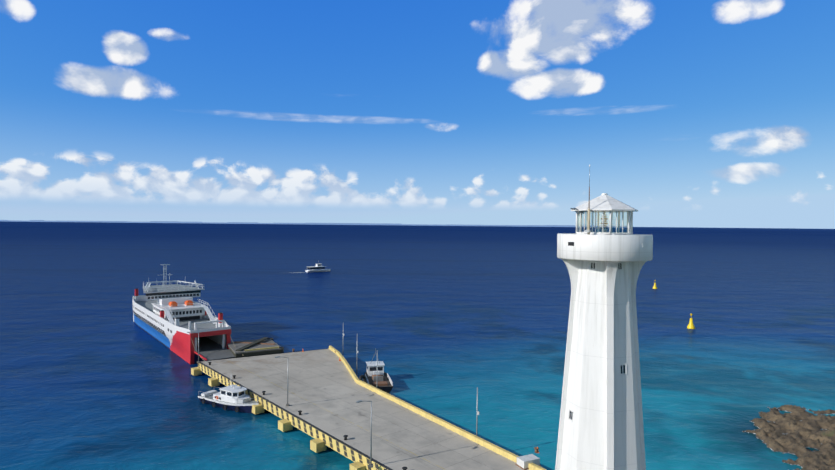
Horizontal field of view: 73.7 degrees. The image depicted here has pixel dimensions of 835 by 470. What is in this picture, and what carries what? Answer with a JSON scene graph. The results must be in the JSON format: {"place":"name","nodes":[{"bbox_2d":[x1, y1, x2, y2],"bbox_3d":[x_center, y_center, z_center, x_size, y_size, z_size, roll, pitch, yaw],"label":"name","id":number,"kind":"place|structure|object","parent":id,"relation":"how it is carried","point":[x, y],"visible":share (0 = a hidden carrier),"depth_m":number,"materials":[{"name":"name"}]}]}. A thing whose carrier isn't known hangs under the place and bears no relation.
{"place":"outdoors","nodes":[
{"label":"outdoors","id":0,"kind":"place"},
{"bbox_2d":[0,220,626,227],"bbox_3d":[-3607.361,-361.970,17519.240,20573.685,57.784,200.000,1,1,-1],"label":"coast horizon","id":1,"kind":"structure","parent":0,"point":[305,223],"depth_m":17430.70,"materials":[{"name":"blue"}]},
{"bbox_2d":[201,349,529,469],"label":"pier deck","id":2,"kind":"structure","parent":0,"point":[326,391],"depth_m":80.93,"materials":[{"name":"grey concrete"}]},
{"bbox_2d":[200,349,320,361],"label":"pier edge","id":3,"kind":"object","parent":2,"relation":"on","point":[260,355],"depth_m":115.70,"materials":[{"name":"grey concrete"}]},
{"bbox_2d":[0,221,834,469],"bbox_3d":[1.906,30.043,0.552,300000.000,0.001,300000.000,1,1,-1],"label":"sea","id":4,"kind":"structure","parent":0,"point":[445,321],"depth_m":156.65,"materials":[{"name":"liquid"}]},
{"bbox_2d":[133,264,234,364],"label":"ferry","id":5,"kind":"object","parent":4,"relation":"on","point":[169,316],"visible":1,"depth_m":134.62,"materials":[{"name":"white metal"}]},
{"bbox_2d":[198,380,258,412],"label":"pilot boat","id":6,"kind":"object","parent":4,"relation":"on","point":[235,398],"visible":0.94,"depth_m":89.57,"materials":[{"name":"paint"}]},
{"bbox_2d":[227,337,283,358],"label":"barge","id":7,"kind":"object","parent":4,"relation":"on","point":[261,346],"visible":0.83,"depth_m":118.23,"materials":[{"name":"metal"}]},
{"bbox_2d":[191,362,392,469],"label":"pier fascia","id":8,"kind":"structure","parent":4,"relation":"in","point":[321,441],"depth_m":78.19,"materials":[{"name":"yellow concrete"}]},
{"bbox_2d":[187,332,199,362],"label":"lamp post","id":9,"kind":"object","parent":8,"relation":"on","point":[198,361],"visible":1,"depth_m":109.15,"materials":[{"name":"metal"}]},
{"bbox_2d":[275,356,289,405],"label":"lamp post","id":10,"kind":"object","parent":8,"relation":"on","point":[287,404],"visible":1,"depth_m":83.86,"materials":[{"name":"metal"}]},
{"bbox_2d":[359,375,365,381],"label":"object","id":11,"kind":"structure","parent":8,"relation":"on","point":[363,377],"depth_m":96.85,"materials":[{"name":"black rubber"}]},
{"bbox_2d":[356,400,372,467],"bbox_3d":[-5.819,22.346,62.372,0.701,7.928,2.629,1,1,36],"label":"lamp post","id":12,"kind":"object","parent":8,"relation":"on","point":[370,465],"visible":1,"depth_m":63.08,"materials":[{"name":"metal"}]},
{"bbox_2d":[191,335,540,469],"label":"berth clutter","id":13,"kind":"object","parent":8,"relation":"on","point":[524,461],"visible":0.75,"depth_m":63.56,"materials":[{"name":"metal"}]},
{"bbox_2d":[208,349,538,469],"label":"bollards","id":14,"kind":"object","parent":8,"relation":"on","point":[405,468],"visible":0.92,"depth_m":71.06,"materials":[{"name":"black metal"}]},
{"bbox_2d":[329,346,546,469],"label":"pier kerb","id":15,"kind":"structure","parent":8,"relation":"on","point":[475,439],"depth_m":77.13,"materials":[{"name":"yellow paint"}]},
{"bbox_2d":[291,263,329,272],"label":"tour boat","id":16,"kind":"object","parent":4,"relation":"on","point":[319,267],"visible":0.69,"depth_m":346.41,"materials":[{"name":"white metal"}]},
{"bbox_2d":[364,348,392,392],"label":"work boat","id":17,"kind":"object","parent":4,"relation":"on","point":[380,377],"visible":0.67,"depth_m":104.15,"materials":[{"name":"white metal"}]},
{"bbox_2d":[476,387,479,435],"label":"mooring pole","id":18,"kind":"object","parent":4,"relation":"in","point":[478,412],"visible":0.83,"depth_m":71.50,"materials":[{"name":"metal"}]},
{"bbox_2d":[687,313,694,328],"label":"buoy","id":19,"kind":"object","parent":4,"relation":"on","point":[690,325],"visible":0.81,"depth_m":165.05,"materials":[{"name":"yellow plastic"}]},
{"bbox_2d":[742,405,834,469],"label":"shore rocks","id":20,"kind":"object","parent":4,"relation":"in","point":[796,431],"visible":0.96,"depth_m":79.48,"materials":[{"name":"brown stone"}]},
{"bbox_2d":[0,0,834,228],"label":"sky","id":21,"kind":"structure","parent":0,"point":[685,113],"materials":[{"name":"blue"}]},
{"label":"land","id":22,"kind":"structure","parent":0,"visible":0},
{"bbox_2d":[555,165,652,469],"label":"lighthouse","id":23,"kind":"object","parent":22,"relation":"on","point":[601,421],"visible":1,"depth_m":32.31,"materials":[{"name":"white"}]}
]}

